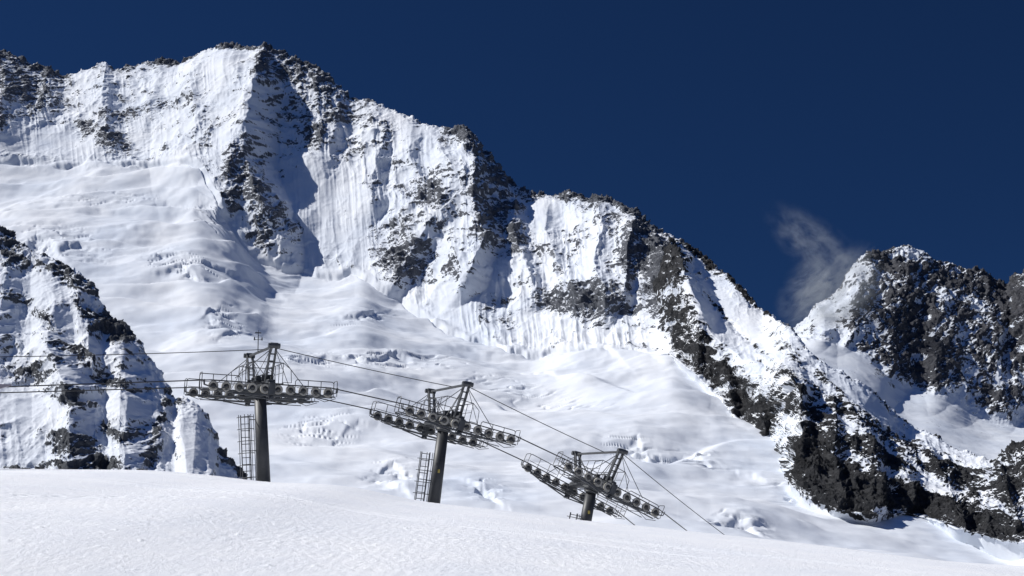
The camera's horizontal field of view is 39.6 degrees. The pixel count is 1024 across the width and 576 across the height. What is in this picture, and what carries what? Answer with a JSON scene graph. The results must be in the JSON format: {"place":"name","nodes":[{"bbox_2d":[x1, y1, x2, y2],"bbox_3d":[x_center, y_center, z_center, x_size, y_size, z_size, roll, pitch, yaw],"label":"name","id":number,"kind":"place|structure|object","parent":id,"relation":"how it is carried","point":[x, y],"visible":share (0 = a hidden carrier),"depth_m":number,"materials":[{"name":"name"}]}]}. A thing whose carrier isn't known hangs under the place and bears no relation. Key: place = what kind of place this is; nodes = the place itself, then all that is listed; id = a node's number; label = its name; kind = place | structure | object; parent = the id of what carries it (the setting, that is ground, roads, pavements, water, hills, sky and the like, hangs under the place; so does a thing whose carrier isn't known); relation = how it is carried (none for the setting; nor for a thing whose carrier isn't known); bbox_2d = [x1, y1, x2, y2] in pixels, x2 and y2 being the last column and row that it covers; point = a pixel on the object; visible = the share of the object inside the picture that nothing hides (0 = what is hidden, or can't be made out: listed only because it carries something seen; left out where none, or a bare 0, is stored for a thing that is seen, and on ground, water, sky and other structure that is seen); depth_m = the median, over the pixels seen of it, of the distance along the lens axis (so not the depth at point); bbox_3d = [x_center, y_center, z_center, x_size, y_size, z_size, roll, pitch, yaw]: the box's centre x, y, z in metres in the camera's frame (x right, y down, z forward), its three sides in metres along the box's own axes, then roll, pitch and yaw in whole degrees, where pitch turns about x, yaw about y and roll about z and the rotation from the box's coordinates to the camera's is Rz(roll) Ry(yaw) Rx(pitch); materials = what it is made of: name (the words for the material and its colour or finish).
{"place":"outdoors","nodes":[
{"label":"outdoors","id":0,"kind":"place"},
{"bbox_2d":[0,226,247,479],"bbox_3d":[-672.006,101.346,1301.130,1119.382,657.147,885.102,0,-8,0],"label":"mountain","id":1,"kind":"structure","parent":0,"point":[51,308],"depth_m":1185.75,"materials":[{"name":"white snow"}]},
{"bbox_2d":[0,41,1023,565],"bbox_3d":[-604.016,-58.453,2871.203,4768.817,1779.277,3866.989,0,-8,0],"label":"mountain","id":2,"kind":"structure","parent":0,"point":[230,199],"depth_m":3026.97,"materials":[{"name":"white snow"}]},
{"bbox_2d":[0,469,1023,575],"bbox_3d":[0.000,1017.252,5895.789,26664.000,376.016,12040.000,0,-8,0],"label":"ground","id":3,"kind":"structure","parent":0,"point":[73,522],"depth_m":27.65,"materials":[{"name":"white snow"}]},
{"bbox_2d":[184,330,337,481],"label":"lift tower","id":4,"kind":"structure","parent":3,"relation":"on","point":[260,395],"depth_m":59.22,"materials":[{"name":"grey metal"}]},
{"bbox_2d":[0,387,634,524],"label":"haul rope","id":5,"kind":"object","parent":4,"relation":"attached to","point":[318,398],"visible":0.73,"depth_m":63.52,"materials":[{"name":"metal"}]},
{"bbox_2d":[9,379,686,530],"bbox_3d":[-4.706,7.419,60.183,37.923,6.556,5.874,6,-10,-35],"label":"haul rope","id":6,"kind":"object","parent":4,"relation":"attached to","point":[349,392],"visible":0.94,"depth_m":58.91,"materials":[{"name":"metal"}]},
{"bbox_2d":[0,348,723,534],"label":"signal cable","id":7,"kind":"object","parent":4,"relation":"attached to","point":[367,369],"visible":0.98,"depth_m":60.23,"materials":[{"name":"metal"}]},
{"bbox_2d":[369,381,520,502],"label":"lift tower","id":8,"kind":"structure","parent":3,"relation":"on","point":[444,425],"depth_m":62.07,"materials":[{"name":"grey metal"}]},
{"bbox_2d":[521,448,664,520],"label":"lift tower","id":9,"kind":"structure","parent":3,"relation":"on","point":[589,484],"depth_m":64.93,"materials":[{"name":"grey metal"}]},
{"bbox_2d":[0,0,1023,327],"label":"sky","id":10,"kind":"structure","parent":0,"point":[786,142],"materials":[{"name":"blue"}]},
{"bbox_2d":[652,237,1023,561],"bbox_3d":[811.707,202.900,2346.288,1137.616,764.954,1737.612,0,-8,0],"label":"mountain","id":11,"kind":"structure","parent":0,"point":[847,447],"depth_m":2030.03,"materials":[{"name":"white snow"}]},
{"bbox_2d":[793,245,1023,459],"bbox_3d":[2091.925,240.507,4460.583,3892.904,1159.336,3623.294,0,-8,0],"label":"mountain","id":12,"kind":"structure","parent":0,"point":[919,339],"depth_m":5066.90,"materials":[{"name":"grey stone"}]}
]}

